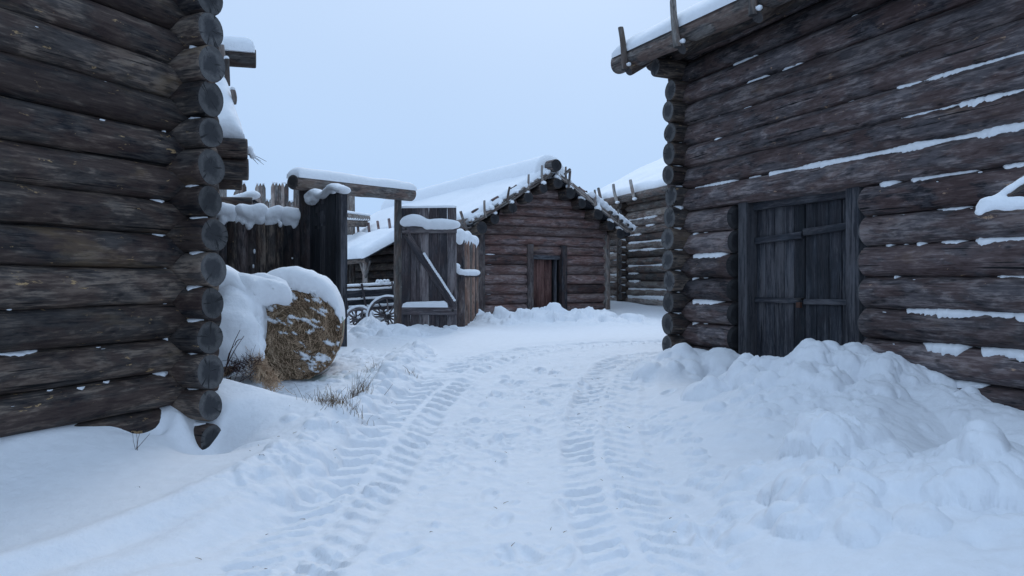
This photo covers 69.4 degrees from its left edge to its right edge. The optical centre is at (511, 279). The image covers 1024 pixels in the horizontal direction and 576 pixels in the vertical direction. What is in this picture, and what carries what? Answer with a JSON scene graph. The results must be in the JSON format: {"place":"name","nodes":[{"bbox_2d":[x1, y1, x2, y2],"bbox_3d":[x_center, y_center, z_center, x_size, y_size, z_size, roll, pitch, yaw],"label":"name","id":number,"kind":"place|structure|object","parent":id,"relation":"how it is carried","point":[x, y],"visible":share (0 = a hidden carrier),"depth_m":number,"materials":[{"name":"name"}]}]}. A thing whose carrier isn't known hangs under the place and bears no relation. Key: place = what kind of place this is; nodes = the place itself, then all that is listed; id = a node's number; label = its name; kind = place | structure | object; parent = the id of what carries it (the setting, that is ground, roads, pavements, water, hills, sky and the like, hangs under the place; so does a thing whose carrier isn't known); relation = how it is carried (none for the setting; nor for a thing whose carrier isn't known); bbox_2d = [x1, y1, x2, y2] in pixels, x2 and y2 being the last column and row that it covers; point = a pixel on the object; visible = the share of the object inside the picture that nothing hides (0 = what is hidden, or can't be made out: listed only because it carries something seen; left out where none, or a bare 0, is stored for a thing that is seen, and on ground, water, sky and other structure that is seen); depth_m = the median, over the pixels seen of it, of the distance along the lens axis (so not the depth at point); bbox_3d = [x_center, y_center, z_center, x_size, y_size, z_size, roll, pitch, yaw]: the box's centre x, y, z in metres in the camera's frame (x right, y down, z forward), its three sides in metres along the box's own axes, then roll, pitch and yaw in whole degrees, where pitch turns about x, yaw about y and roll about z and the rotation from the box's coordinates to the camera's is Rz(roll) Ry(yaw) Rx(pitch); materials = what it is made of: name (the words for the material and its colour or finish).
{"place":"outdoors","nodes":[
{"label":"outdoors","id":0,"kind":"place"},
{"bbox_2d":[216,0,701,214],"label":"sky","id":1,"kind":"structure","parent":0,"point":[421,93],"materials":[{"name":"blue"}]},
{"bbox_2d":[0,301,1023,575],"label":"snow ground","id":2,"kind":"structure","parent":0,"point":[614,459],"depth_m":5.43,"materials":[{"name":"white snow"}]},
{"bbox_2d":[0,0,227,449],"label":"log house","id":3,"kind":"structure","parent":2,"relation":"on","point":[113,270],"depth_m":6.29,"materials":[{"name":"brown wood"}]},
{"bbox_2d":[29,35,266,225],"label":"log barn","id":4,"kind":"structure","parent":2,"relation":"on","point":[234,150],"depth_m":11.15,"materials":[{"name":"brown wood"}]},
{"bbox_2d":[216,190,260,217],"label":"shed","id":5,"kind":"structure","parent":2,"relation":"on","point":[254,194],"depth_m":15.54,"materials":[{"name":"wood"}]},
{"bbox_2d":[218,265,291,377],"bbox_3d":[-3.563,0.482,9.131,1.651,1.398,1.900,0,0,-14],"label":"hay bale","id":6,"kind":"object","parent":2,"relation":"on","point":[247,298],"visible":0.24,"depth_m":8.66,"materials":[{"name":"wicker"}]},
{"bbox_2d":[216,202,300,273],"bbox_3d":[-4.814,-0.028,14.094,1.679,2.875,0.421,0,0,-21],"label":"palisade","id":7,"kind":"object","parent":2,"relation":"on","point":[263,238],"visible":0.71,"depth_m":14.01,"materials":[{"name":"brown wood"}]},
{"bbox_2d":[242,348,291,393],"bbox_3d":[-2.782,1.016,8.313,0.732,0.607,0.342,0,0,26],"label":"loose hay","id":8,"kind":"object","parent":2,"relation":"on","point":[264,369],"visible":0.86,"depth_m":8.26,"materials":[{"name":"plant"}]},
{"bbox_2d":[223,347,266,382],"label":"dead stalks","id":9,"kind":"object","parent":8,"relation":"on","point":[240,368],"visible":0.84,"depth_m":8.27,"materials":[{"name":"brown plant"}]},
{"bbox_2d":[197,378,352,441],"bbox_3d":[-2.796,1.237,7.553,2.460,0.574,1.190,0,0,0],"label":"snow drift","id":10,"kind":"object","parent":2,"relation":"on","point":[245,407],"visible":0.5,"depth_m":7.18,"materials":[{"name":"white snow"}]},
{"bbox_2d":[224,330,253,381],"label":"bare twigs","id":11,"kind":"object","parent":10,"relation":"on","point":[228,359],"visible":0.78,"depth_m":7.72,"materials":[{"name":"brown plant"}]},
{"bbox_2d":[219,181,370,297],"bbox_3d":[-9.361,-1.592,31.500,6.130,5.473,3.293,0,0,0],"label":"palisade","id":12,"kind":"object","parent":2,"relation":"on","point":[279,194],"visible":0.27,"depth_m":31.83,"materials":[{"name":"wood"}]},
{"bbox_2d":[261,266,344,379],"bbox_3d":[-3.017,0.557,10.269,1.373,1.491,1.438,0,0,-10],"label":"hay bale","id":13,"kind":"object","parent":2,"relation":"on","point":[305,332],"visible":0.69,"depth_m":9.66,"materials":[{"name":"plant"}]},
{"bbox_2d":[186,340,428,512],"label":"snow bank","id":14,"kind":"structure","parent":2,"relation":"on","point":[290,457],"depth_m":6.12,"materials":[{"name":"white snow"}]},
{"bbox_2d":[294,383,373,424],"bbox_3d":[-1.790,1.266,7.318,0.806,0.489,0.472,0,0,0],"label":"grass tuft","id":15,"kind":"object","parent":2,"relation":"on","point":[332,401],"visible":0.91,"depth_m":7.32,"materials":[{"name":"brown plant"}]},
{"bbox_2d":[339,371,391,401],"bbox_3d":[-1.635,1.188,8.344,0.582,0.420,0.268,0,0,12],"label":"grass tuft","id":16,"kind":"object","parent":2,"relation":"on","point":[357,392],"visible":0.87,"depth_m":8.37,"materials":[{"name":"brown plant"}]},
{"bbox_2d":[347,279,393,324],"bbox_3d":[-3.765,0.718,19.512,2.200,1.485,1.560,0,0,-17],"label":"hay cart","id":17,"kind":"object","parent":2,"relation":"on","point":[367,301],"visible":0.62,"depth_m":19.10,"materials":[{"name":"grey wood"}]},
{"bbox_2d":[287,167,459,346],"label":"wooden gate","id":18,"kind":"structure","parent":2,"relation":"on","point":[425,294],"depth_m":16.73,"materials":[{"name":"brown wood"}]},
{"bbox_2d":[347,228,410,297],"bbox_3d":[-6.877,-0.378,31.485,2.505,3.356,10.756,0,0,-30],"label":"lean to","id":19,"kind":"object","parent":2,"relation":"on","point":[364,249],"visible":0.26,"depth_m":28.64,"materials":[{"name":"brown wood"}]},
{"bbox_2d":[347,315,447,339],"bbox_3d":[-2.768,0.939,15.275,2.738,0.418,3.352,0,0,0],"label":"snow heap","id":20,"kind":"object","parent":2,"relation":"on","point":[376,329],"visible":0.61,"depth_m":14.47,"materials":[{"name":"white snow"}]},
{"bbox_2d":[195,348,671,568],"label":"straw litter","id":21,"kind":"object","parent":2,"relation":"on","point":[432,531],"visible":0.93,"depth_m":5.46,"materials":[{"name":"brown plant"}]},
{"bbox_2d":[456,229,480,326],"bbox_3d":[-1.044,0.059,19.428,0.631,2.720,2.358,0,0,9],"label":"palisade","id":22,"kind":"object","parent":2,"relation":"on","point":[468,274],"visible":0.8,"depth_m":18.84,"materials":[{"name":"brown wood"}]},
{"bbox_2d":[355,155,635,313],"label":"log cottage","id":23,"kind":"structure","parent":2,"relation":"on","point":[544,229],"depth_m":25.28,"materials":[{"name":"brown wood"}]},
{"bbox_2d":[534,259,556,306],"bbox_3d":[1.053,0.301,25.291,1.076,2.007,0.147,0,0,-30],"label":"door","id":24,"kind":"structure","parent":23,"relation":"in","point":[542,268],"depth_m":25.36,"materials":[{"name":"red wood"}]},
{"bbox_2d":[473,302,644,323],"bbox_3d":[1.283,0.902,20.646,5.254,0.545,3.005,0,0,0],"label":"snow heap","id":25,"kind":"object","parent":2,"relation":"on","point":[550,312],"visible":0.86,"depth_m":19.73,"materials":[{"name":"white snow"}]},
{"bbox_2d":[585,157,667,305],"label":"log house","id":26,"kind":"structure","parent":2,"relation":"on","point":[636,198],"depth_m":28.88,"materials":[{"name":"brown wood"}]},
{"bbox_2d":[639,342,740,377],"bbox_3d":[2.606,1.069,10.687,1.794,0.398,2.366,0,0,0],"label":"snow heap","id":27,"kind":"object","parent":2,"relation":"on","point":[684,359],"visible":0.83,"depth_m":9.85,"materials":[{"name":"white snow"}]},
{"bbox_2d":[611,0,1023,410],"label":"log house","id":28,"kind":"structure","parent":2,"relation":"on","point":[836,170],"depth_m":8.73,"materials":[{"name":"brown wood"}]},
{"bbox_2d":[754,204,805,356],"bbox_3d":[3.634,0.246,10.063,0.093,2.476,0.920,0,0,-22],"label":"door leaf","id":29,"kind":"structure","parent":28,"relation":"in","point":[780,241],"depth_m":10.05,"materials":[{"name":"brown wood"}]},
{"bbox_2d":[803,199,845,345],"bbox_3d":[3.965,0.246,9.258,0.096,2.473,0.808,0,0,-22],"label":"door leaf","id":30,"kind":"structure","parent":28,"relation":"in","point":[825,230],"depth_m":9.29,"materials":[{"name":"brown wood"}]},
{"bbox_2d":[701,338,1023,444],"bbox_3d":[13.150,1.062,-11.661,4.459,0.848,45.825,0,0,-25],"label":"snow heap","id":31,"kind":"object","parent":2,"relation":"on","point":[898,396],"visible":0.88,"depth_m":7.21,"materials":[{"name":"white snow"}]},
{"bbox_2d":[752,409,1023,561],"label":"snow bank","id":32,"kind":"structure","parent":2,"relation":"on","point":[968,481],"depth_m":4.52,"materials":[{"name":"white snow"}]},
{"bbox_2d":[975,175,1023,214],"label":"snow","id":33,"kind":"structure","parent":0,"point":[1002,201],"depth_m":4.26,"materials":[{"name":"white snow"}]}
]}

